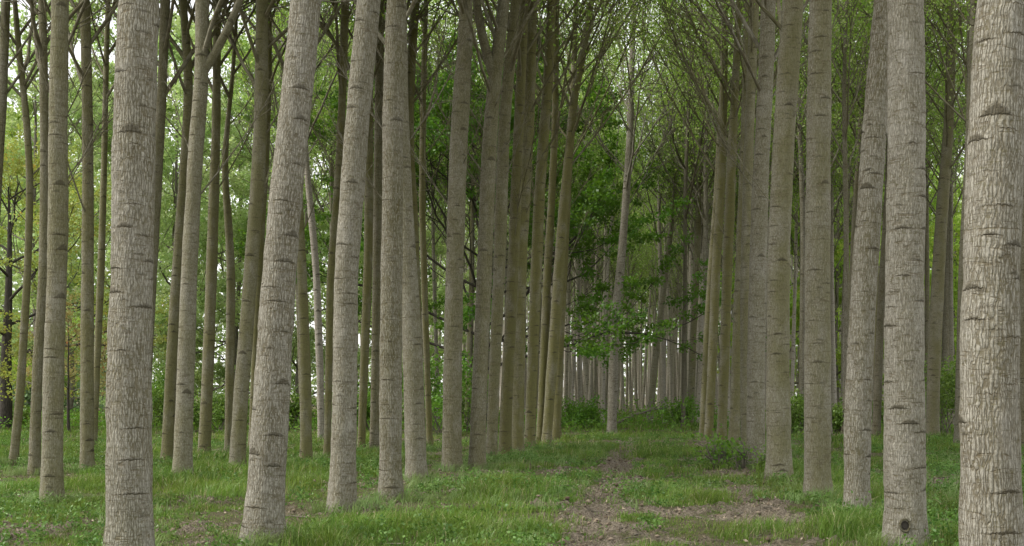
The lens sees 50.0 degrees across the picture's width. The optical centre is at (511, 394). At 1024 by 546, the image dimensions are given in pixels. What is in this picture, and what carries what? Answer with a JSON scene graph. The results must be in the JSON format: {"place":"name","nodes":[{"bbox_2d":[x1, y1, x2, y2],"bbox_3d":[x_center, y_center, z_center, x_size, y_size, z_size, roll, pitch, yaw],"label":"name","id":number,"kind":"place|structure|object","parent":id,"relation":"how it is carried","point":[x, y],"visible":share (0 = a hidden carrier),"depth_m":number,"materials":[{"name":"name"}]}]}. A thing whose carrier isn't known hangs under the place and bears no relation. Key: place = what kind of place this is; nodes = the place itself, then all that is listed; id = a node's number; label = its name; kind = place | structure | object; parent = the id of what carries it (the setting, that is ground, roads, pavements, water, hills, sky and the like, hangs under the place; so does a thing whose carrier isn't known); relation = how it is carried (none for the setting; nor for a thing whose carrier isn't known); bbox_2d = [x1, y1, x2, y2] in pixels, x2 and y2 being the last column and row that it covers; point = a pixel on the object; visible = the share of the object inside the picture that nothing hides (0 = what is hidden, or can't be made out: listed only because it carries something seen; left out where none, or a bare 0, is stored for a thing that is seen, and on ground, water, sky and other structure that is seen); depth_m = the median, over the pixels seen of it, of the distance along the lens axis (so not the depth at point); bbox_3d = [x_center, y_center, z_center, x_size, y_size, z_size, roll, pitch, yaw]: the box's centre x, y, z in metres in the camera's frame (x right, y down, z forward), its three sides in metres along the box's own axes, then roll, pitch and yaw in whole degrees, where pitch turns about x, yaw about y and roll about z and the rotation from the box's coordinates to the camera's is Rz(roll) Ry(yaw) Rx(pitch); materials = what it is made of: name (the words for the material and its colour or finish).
{"place":"outdoors","nodes":[
{"label":"outdoors","id":0,"kind":"place"},
{"bbox_2d":[0,0,966,395],"label":"sky","id":1,"kind":"structure","parent":0,"point":[77,52],"materials":[{"name":"white"}]},
{"bbox_2d":[0,407,1023,545],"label":"grass","id":2,"kind":"structure","parent":0,"point":[841,526],"depth_m":16.11,"materials":[{"name":"green plant"}]},
{"bbox_2d":[0,396,1023,545],"bbox_3d":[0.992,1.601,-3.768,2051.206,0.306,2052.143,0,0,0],"label":"ground","id":3,"kind":"structure","parent":0,"point":[593,506],"depth_m":14.60,"materials":[{"name":"soil"}]},
{"bbox_2d":[0,322,79,409],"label":"young tree","id":4,"kind":"object","parent":3,"relation":"on","point":[16,355],"visible":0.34,"depth_m":48.00,"materials":[{"name":"green plant"}]},
{"bbox_2d":[0,0,98,215],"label":"poplar tree","id":5,"kind":"object","parent":3,"relation":"on","point":[5,89],"visible":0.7,"depth_m":24.97,"materials":[{"name":"brown plant"}]},
{"bbox_2d":[39,0,68,502],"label":"poplar tree","id":6,"kind":"object","parent":3,"relation":"on","point":[52,469],"visible":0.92,"depth_m":15.78,"materials":[{"name":"grey plant"}]},
{"bbox_2d":[0,104,108,396],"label":"broadleaf tree","id":7,"kind":"object","parent":3,"relation":"on","point":[10,135],"visible":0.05,"depth_m":82.57,"materials":[{"name":"green plant"}]},
{"bbox_2d":[0,0,113,464],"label":"poplar tree","id":8,"kind":"object","parent":3,"relation":"on","point":[19,394],"visible":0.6,"depth_m":25.26,"materials":[{"name":"brown plant"}]},
{"bbox_2d":[0,0,117,474],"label":"poplar tree","id":9,"kind":"object","parent":3,"relation":"on","point":[34,456],"visible":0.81,"depth_m":21.99,"materials":[{"name":"brown plant"}]},
{"bbox_2d":[0,0,118,469],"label":"poplar tree","id":10,"kind":"object","parent":3,"relation":"on","point":[87,358],"visible":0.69,"depth_m":22.66,"materials":[{"name":"brown plant"}]},
{"bbox_2d":[13,290,106,432],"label":"young tree","id":11,"kind":"object","parent":3,"relation":"on","point":[67,320],"visible":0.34,"depth_m":45.65,"materials":[{"name":"green plant"}]},
{"bbox_2d":[0,124,169,429],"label":"oak tree","id":12,"kind":"object","parent":3,"relation":"on","point":[6,406],"visible":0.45,"depth_m":49.84,"materials":[{"name":"green plant"}]},
{"bbox_2d":[0,0,170,418],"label":"broadleaf tree","id":13,"kind":"object","parent":3,"relation":"on","point":[12,123],"visible":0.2,"depth_m":60.04,"materials":[{"name":"green plant"}]},
{"bbox_2d":[0,62,198,412],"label":"broadleaf tree","id":14,"kind":"object","parent":3,"relation":"on","point":[14,279],"visible":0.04,"depth_m":79.68,"materials":[{"name":"green plant"}]},
{"bbox_2d":[48,0,193,449],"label":"poplar tree","id":15,"kind":"object","parent":3,"relation":"on","point":[100,266],"visible":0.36,"depth_m":30.43,"materials":[{"name":"brown plant"}]},
{"bbox_2d":[103,0,158,545],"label":"poplar tree","id":16,"kind":"object","parent":3,"relation":"on","point":[129,472],"visible":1,"depth_m":9.52,"materials":[{"name":"grey plant"}]},
{"bbox_2d":[19,58,248,398],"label":"broadleaf tree","id":17,"kind":"object","parent":3,"relation":"on","point":[167,292],"visible":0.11,"depth_m":68.55,"materials":[{"name":"green plant"}]},
{"bbox_2d":[12,5,313,411],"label":"broadleaf tree","id":18,"kind":"object","parent":3,"relation":"on","point":[166,220],"visible":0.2,"depth_m":59.61,"materials":[{"name":"green plant"}]},
{"bbox_2d":[94,0,255,461],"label":"poplar tree","id":19,"kind":"object","parent":3,"relation":"on","point":[169,406],"visible":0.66,"depth_m":26.09,"materials":[{"name":"brown plant"}]},
{"bbox_2d":[72,0,286,371],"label":"poplar tree","id":20,"kind":"object","parent":3,"relation":"on","point":[166,15],"visible":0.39,"depth_m":23.50,"materials":[{"name":"brown plant"}]},
{"bbox_2d":[71,10,329,419],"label":"broadleaf tree","id":21,"kind":"object","parent":3,"relation":"on","point":[198,356],"visible":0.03,"depth_m":67.30,"materials":[{"name":"green plant"}]},
{"bbox_2d":[159,0,277,455],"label":"poplar tree","id":22,"kind":"object","parent":3,"relation":"on","point":[205,428],"visible":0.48,"depth_m":27.97,"materials":[{"name":"brown plant"}]},
{"bbox_2d":[158,0,283,475],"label":"poplar tree","id":23,"kind":"object","parent":3,"relation":"on","point":[205,59],"visible":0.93,"depth_m":19.63,"materials":[{"name":"grey plant"}]},
{"bbox_2d":[159,0,333,451],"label":"poplar tree","id":24,"kind":"object","parent":3,"relation":"on","point":[230,325],"visible":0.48,"depth_m":28.53,"materials":[{"name":"brown plant"}]},
{"bbox_2d":[175,0,344,460],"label":"poplar tree","id":25,"kind":"object","parent":3,"relation":"on","point":[305,390],"visible":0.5,"depth_m":25.59,"materials":[{"name":"brown plant"}]},
{"bbox_2d":[189,0,346,467],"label":"poplar tree","id":26,"kind":"object","parent":3,"relation":"on","point":[238,443],"visible":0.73,"depth_m":22.79,"materials":[{"name":"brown plant"}]},
{"bbox_2d":[194,0,354,447],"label":"poplar tree","id":27,"kind":"object","parent":3,"relation":"on","point":[258,290],"visible":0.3,"depth_m":31.05,"materials":[{"name":"brown plant"}]},
{"bbox_2d":[209,0,340,429],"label":"poplar tree","id":28,"kind":"object","parent":3,"relation":"on","point":[245,76],"visible":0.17,"depth_m":49.77,"materials":[{"name":"grey plant"}]},
{"bbox_2d":[237,0,321,544],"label":"poplar tree","id":29,"kind":"object","parent":3,"relation":"on","point":[264,504],"visible":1,"depth_m":11.61,"materials":[{"name":"grey plant"}]},
{"bbox_2d":[195,18,372,420],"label":"broadleaf tree","id":30,"kind":"object","parent":3,"relation":"on","point":[241,191],"visible":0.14,"depth_m":61.86,"materials":[{"name":"green plant"}]},
{"bbox_2d":[238,0,355,439],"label":"poplar tree","id":31,"kind":"object","parent":3,"relation":"on","point":[317,324],"visible":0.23,"depth_m":35.74,"materials":[{"name":"grey plant"}]},
{"bbox_2d":[224,0,373,158],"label":"poplar tree","id":32,"kind":"object","parent":3,"relation":"on","point":[283,58],"visible":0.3,"depth_m":46.98,"materials":[{"name":"green plant"}]},
{"bbox_2d":[254,0,386,456],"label":"poplar tree","id":33,"kind":"object","parent":3,"relation":"on","point":[331,256],"visible":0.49,"depth_m":28.00,"materials":[{"name":"brown plant"}]},
{"bbox_2d":[271,1,384,226],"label":"poplar tree","id":34,"kind":"object","parent":3,"relation":"on","point":[331,171],"visible":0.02,"depth_m":53.76,"materials":[{"name":"green plant"}]},
{"bbox_2d":[235,59,446,398],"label":"broadleaf tree","id":35,"kind":"object","parent":3,"relation":"on","point":[438,246],"visible":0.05,"depth_m":76.83,"materials":[{"name":"green plant"}]},
{"bbox_2d":[326,0,380,512],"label":"poplar tree","id":36,"kind":"object","parent":3,"relation":"on","point":[342,483],"visible":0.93,"depth_m":14.60,"materials":[{"name":"grey plant"}]},
{"bbox_2d":[281,0,444,452],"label":"poplar tree","id":37,"kind":"object","parent":3,"relation":"on","point":[367,282],"visible":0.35,"depth_m":30.36,"materials":[{"name":"brown plant"}]},
{"bbox_2d":[271,0,475,481],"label":"poplar tree","id":38,"kind":"object","parent":3,"relation":"on","point":[414,426],"visible":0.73,"depth_m":19.82,"materials":[{"name":"grey plant"}]},
{"bbox_2d":[378,0,406,501],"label":"poplar tree","id":39,"kind":"object","parent":3,"relation":"on","point":[390,480],"visible":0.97,"depth_m":16.12,"materials":[{"name":"grey plant"}]},
{"bbox_2d":[320,0,492,447],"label":"poplar tree","id":40,"kind":"object","parent":3,"relation":"on","point":[376,305],"visible":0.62,"depth_m":30.75,"materials":[{"name":"brown plant"}]},
{"bbox_2d":[333,0,496,444],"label":"poplar tree","id":41,"kind":"object","parent":3,"relation":"on","point":[424,280],"visible":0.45,"depth_m":33.46,"materials":[{"name":"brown plant"}]},
{"bbox_2d":[358,90,507,410],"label":"broadleaf tree","id":42,"kind":"object","parent":3,"relation":"on","point":[441,289],"visible":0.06,"depth_m":81.30,"materials":[{"name":"green plant"}]},
{"bbox_2d":[373,0,505,354],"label":"poplar tree","id":43,"kind":"object","parent":3,"relation":"on","point":[413,35],"visible":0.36,"depth_m":31.14,"materials":[{"name":"brown plant"}]},
{"bbox_2d":[402,346,487,433],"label":"bush","id":44,"kind":"object","parent":3,"relation":"on","point":[435,393],"visible":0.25,"depth_m":43.70,"materials":[{"name":"green plant"}]},
{"bbox_2d":[372,0,521,470],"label":"poplar tree","id":45,"kind":"object","parent":3,"relation":"on","point":[452,378],"visible":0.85,"depth_m":22.71,"materials":[{"name":"grey plant"}]},
{"bbox_2d":[407,0,544,470],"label":"poplar tree","id":46,"kind":"object","parent":3,"relation":"on","point":[494,60],"visible":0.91,"depth_m":23.14,"materials":[{"name":"brown plant"}]},
{"bbox_2d":[0,398,953,432],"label":"undergrowth","id":47,"kind":"object","parent":3,"relation":"on","point":[639,418],"visible":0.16,"depth_m":49.41,"materials":[{"name":"green plant"}]},
{"bbox_2d":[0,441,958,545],"bbox_3d":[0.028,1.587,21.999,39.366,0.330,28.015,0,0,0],"label":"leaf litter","id":48,"kind":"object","parent":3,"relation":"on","point":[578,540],"visible":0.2,"depth_m":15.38,"materials":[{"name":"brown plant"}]},
{"bbox_2d":[0,69,964,405],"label":"distant woodland","id":49,"kind":"object","parent":3,"relation":"on","point":[220,331],"visible":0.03,"depth_m":154.53,"materials":[{"name":"green plant"}]},
{"bbox_2d":[407,0,565,427],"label":"poplar tree","id":50,"kind":"object","parent":3,"relation":"on","point":[471,290],"visible":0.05,"depth_m":50.17,"materials":[{"name":"brown plant"}]},
{"bbox_2d":[381,0,597,456],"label":"poplar tree","id":51,"kind":"object","parent":3,"relation":"on","point":[501,207],"visible":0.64,"depth_m":26.77,"materials":[{"name":"brown plant"}]},
{"bbox_2d":[218,3,767,422],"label":"oak tree","id":52,"kind":"object","parent":3,"relation":"on","point":[599,191],"visible":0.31,"depth_m":47.11,"materials":[{"name":"green plant"}]},
{"bbox_2d":[439,0,569,454],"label":"poplar tree","id":53,"kind":"object","parent":3,"relation":"on","point":[506,400],"visible":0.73,"depth_m":27.85,"materials":[{"name":"brown plant"}]},
{"bbox_2d":[0,451,1022,545],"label":"soil clods","id":54,"kind":"object","parent":3,"relation":"on","point":[588,500],"visible":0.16,"depth_m":15.57,"materials":[{"name":"brown soil"}]},
{"bbox_2d":[0,428,1023,545],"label":"weeds","id":55,"kind":"object","parent":3,"relation":"on","point":[37,504],"visible":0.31,"depth_m":17.09,"materials":[{"name":"green plant"}]},
{"bbox_2d":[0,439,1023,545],"bbox_3d":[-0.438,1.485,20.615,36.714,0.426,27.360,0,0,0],"label":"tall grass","id":56,"kind":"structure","parent":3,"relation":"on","point":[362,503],"depth_m":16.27,"materials":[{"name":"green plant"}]},
{"bbox_2d":[469,0,627,452],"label":"poplar tree","id":57,"kind":"object","parent":3,"relation":"on","point":[519,364],"visible":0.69,"depth_m":29.76,"materials":[{"name":"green plant"}]},
{"bbox_2d":[450,0,650,442],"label":"poplar tree","id":58,"kind":"object","parent":3,"relation":"on","point":[546,289],"visible":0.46,"depth_m":35.58,"materials":[{"name":"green plant"}]},
{"bbox_2d":[446,0,659,448],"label":"poplar tree","id":59,"kind":"object","parent":3,"relation":"on","point":[536,254],"visible":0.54,"depth_m":32.07,"materials":[{"name":"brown plant"}]},
{"bbox_2d":[477,0,684,438],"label":"poplar tree","id":60,"kind":"object","parent":3,"relation":"on","point":[556,431],"visible":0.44,"depth_m":38.63,"materials":[{"name":"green plant"}]},
{"bbox_2d":[561,392,607,427],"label":"shrub","id":61,"kind":"object","parent":3,"relation":"on","point":[579,410],"visible":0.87,"depth_m":51.51,"materials":[{"name":"green plant"}]},
{"bbox_2d":[560,29,653,424],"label":"poplar tree","id":62,"kind":"object","parent":3,"relation":"on","point":[612,218],"visible":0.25,"depth_m":59.72,"materials":[{"name":"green plant"}]},
{"bbox_2d":[532,0,686,443],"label":"poplar tree","id":63,"kind":"object","parent":3,"relation":"on","point":[556,307],"visible":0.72,"depth_m":35.39,"materials":[{"name":"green plant"}]},
{"bbox_2d":[559,0,732,433],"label":"poplar tree","id":64,"kind":"object","parent":3,"relation":"on","point":[630,127],"visible":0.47,"depth_m":45.03,"materials":[{"name":"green plant"}]},
{"bbox_2d":[357,127,964,413],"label":"distant poplars","id":65,"kind":"object","parent":3,"relation":"on","point":[646,380],"visible":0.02,"depth_m":101.27,"materials":[{"name":"grey plant"}]},
{"bbox_2d":[595,4,728,422],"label":"poplar tree","id":66,"kind":"object","parent":3,"relation":"on","point":[662,365],"visible":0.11,"depth_m":63.86,"materials":[{"name":"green plant"}]},
{"bbox_2d":[616,1,739,424],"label":"poplar tree","id":67,"kind":"object","parent":3,"relation":"on","point":[653,374],"visible":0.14,"depth_m":57.92,"materials":[{"name":"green plant"}]},
{"bbox_2d":[623,0,740,423],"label":"poplar tree","id":68,"kind":"object","parent":3,"relation":"on","point":[692,355],"visible":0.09,"depth_m":55.91,"materials":[{"name":"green plant"}]},
{"bbox_2d":[616,0,756,427],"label":"poplar tree","id":69,"kind":"object","parent":3,"relation":"on","point":[685,213],"visible":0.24,"depth_m":51.76,"materials":[{"name":"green plant"}]},
{"bbox_2d":[611,0,773,317],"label":"poplar tree","id":70,"kind":"object","parent":3,"relation":"on","point":[705,245],"visible":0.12,"depth_m":53.94,"materials":[{"name":"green plant"}]},
{"bbox_2d":[636,11,754,378],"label":"poplar tree","id":71,"kind":"object","parent":3,"relation":"on","point":[701,257],"visible":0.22,"depth_m":56.51,"materials":[{"name":"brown plant"}]},
{"bbox_2d":[618,0,780,438],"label":"poplar tree","id":72,"kind":"object","parent":3,"relation":"on","point":[714,314],"visible":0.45,"depth_m":39.16,"materials":[{"name":"brown plant"}]},
{"bbox_2d":[600,0,804,436],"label":"poplar tree","id":73,"kind":"object","parent":3,"relation":"on","point":[704,364],"visible":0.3,"depth_m":41.03,"materials":[{"name":"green plant"}]},
{"bbox_2d":[685,424,745,468],"bbox_3d":[4.397,1.115,23.398,1.391,1.017,0.917,0,0,-21],"label":"shrub","id":74,"kind":"object","parent":3,"relation":"on","point":[723,452],"visible":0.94,"depth_m":23.36,"materials":[{"name":"green plant"}]},
{"bbox_2d":[631,0,807,441],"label":"poplar tree","id":75,"kind":"object","parent":3,"relation":"on","point":[727,256],"visible":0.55,"depth_m":35.73,"materials":[{"name":"brown plant"}]},
{"bbox_2d":[668,0,808,447],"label":"poplar tree","id":76,"kind":"object","parent":3,"relation":"on","point":[754,25],"visible":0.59,"depth_m":29.91,"materials":[{"name":"brown plant"}]},
{"bbox_2d":[680,0,808,469],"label":"poplar tree","id":77,"kind":"object","parent":3,"relation":"on","point":[757,295],"visible":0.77,"depth_m":23.12,"materials":[{"name":"grey plant"}]},
{"bbox_2d":[660,0,869,444],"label":"poplar tree","id":78,"kind":"object","parent":3,"relation":"on","point":[734,423],"visible":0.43,"depth_m":34.26,"materials":[{"name":"brown plant"}]},
{"bbox_2d":[702,0,859,480],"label":"poplar tree","id":79,"kind":"object","parent":3,"relation":"on","point":[788,23],"visible":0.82,"depth_m":19.68,"materials":[{"name":"grey plant"}]},
{"bbox_2d":[716,173,851,377],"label":"broadleaf tree","id":80,"kind":"object","parent":3,"relation":"on","point":[797,321],"visible":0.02,"depth_m":73.73,"materials":[{"name":"green plant"}]},
{"bbox_2d":[728,0,870,430],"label":"poplar tree","id":81,"kind":"object","parent":3,"relation":"on","point":[802,191],"visible":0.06,"depth_m":47.98,"materials":[{"name":"brown plant"}]},
{"bbox_2d":[729,0,873,407],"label":"poplar tree","id":82,"kind":"object","parent":3,"relation":"on","point":[844,101],"visible":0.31,"depth_m":37.77,"materials":[{"name":"brown plant"}]},
{"bbox_2d":[738,0,870,433],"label":"poplar tree","id":83,"kind":"object","parent":3,"relation":"on","point":[851,101],"visible":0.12,"depth_m":41.70,"materials":[{"name":"brown plant"}]},
{"bbox_2d":[768,125,842,407],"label":"poplar tree","id":84,"kind":"object","parent":3,"relation":"on","point":[795,248],"visible":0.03,"depth_m":65.81,"materials":[{"name":"brown plant"}]},
{"bbox_2d":[803,0,832,497],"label":"poplar tree","id":85,"kind":"object","parent":3,"relation":"on","point":[817,404],"visible":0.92,"depth_m":16.26,"materials":[{"name":"grey plant"}]},
{"bbox_2d":[793,41,886,407],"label":"poplar tree","id":86,"kind":"object","parent":3,"relation":"on","point":[833,362],"visible":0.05,"depth_m":57.94,"materials":[{"name":"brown plant"}]},
{"bbox_2d":[774,0,944,433],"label":"poplar tree","id":87,"kind":"object","parent":3,"relation":"on","point":[855,197],"visible":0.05,"depth_m":44.91,"materials":[{"name":"brown plant"}]},
{"bbox_2d":[789,79,936,406],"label":"broadleaf tree","id":88,"kind":"object","parent":3,"relation":"on","point":[838,253],"visible":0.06,"depth_m":70.85,"materials":[{"name":"green plant"}]},
{"bbox_2d":[842,0,887,511],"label":"poplar tree","id":89,"kind":"object","parent":3,"relation":"on","point":[859,375],"visible":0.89,"depth_m":14.07,"materials":[{"name":"grey plant"}]},
{"bbox_2d":[800,0,965,435],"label":"poplar tree","id":90,"kind":"object","parent":3,"relation":"on","point":[877,389],"visible":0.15,"depth_m":42.04,"materials":[{"name":"brown plant"}]},
{"bbox_2d":[831,0,966,163],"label":"poplar tree","id":91,"kind":"object","parent":3,"relation":"on","point":[933,68],"visible":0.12,"depth_m":43.45,"materials":[{"name":"green plant"}]},
{"bbox_2d":[881,0,930,545],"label":"poplar tree","id":92,"kind":"object","parent":3,"relation":"on","point":[904,462],"visible":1,"depth_m":10.95,"materials":[{"name":"grey plant"}]},
{"bbox_2d":[836,0,976,442],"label":"poplar tree","id":93,"kind":"object","parent":3,"relation":"on","point":[956,436],"visible":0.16,"depth_m":33.47,"materials":[{"name":"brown plant"}]},
{"bbox_2d":[859,0,966,437],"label":"poplar tree","id":94,"kind":"object","parent":3,"relation":"on","point":[935,322],"visible":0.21,"depth_m":40.08,"materials":[{"name":"brown plant"}]},
{"bbox_2d":[883,12,964,391],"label":"poplar tree","id":95,"kind":"object","parent":3,"relation":"on","point":[927,286],"visible":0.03,"depth_m":54.02,"materials":[{"name":"brown plant"}]},
{"bbox_2d":[885,4,964,426],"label":"poplar tree","id":96,"kind":"object","parent":3,"relation":"on","point":[945,338],"visible":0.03,"depth_m":55.77,"materials":[{"name":"brown plant"}]},
{"bbox_2d":[924,353,955,435],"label":"bush","id":97,"kind":"object","parent":3,"relation":"on","point":[948,380],"visible":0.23,"depth_m":41.68,"materials":[{"name":"green plant"}]},
{"bbox_2d":[924,86,965,347],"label":"broadleaf tree","id":98,"kind":"object","parent":3,"relation":"on","point":[955,281],"visible":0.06,"depth_m":70.67,"materials":[{"name":"green plant"}]},
{"bbox_2d":[925,18,966,428],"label":"poplar tree","id":99,"kind":"object","parent":3,"relation":"on","point":[951,320],"visible":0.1,"depth_m":52.06,"materials":[{"name":"brown plant"}]},
{"bbox_2d":[924,0,969,124],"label":"poplar tree","id":100,"kind":"object","parent":3,"relation":"on","point":[964,73],"visible":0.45,"depth_m":36.70,"materials":[{"name":"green plant"}]},
{"bbox_2d":[933,0,1023,446],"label":"poplar tree","id":101,"kind":"object","parent":3,"relation":"on","point":[1021,281],"visible":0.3,"depth_m":31.24,"materials":[{"name":"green plant"}]},
{"bbox_2d":[958,0,1023,545],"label":"poplar tree","id":102,"kind":"object","parent":3,"relation":"on","point":[991,511],"visible":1,"depth_m":7.46,"materials":[{"name":"grey plant"}]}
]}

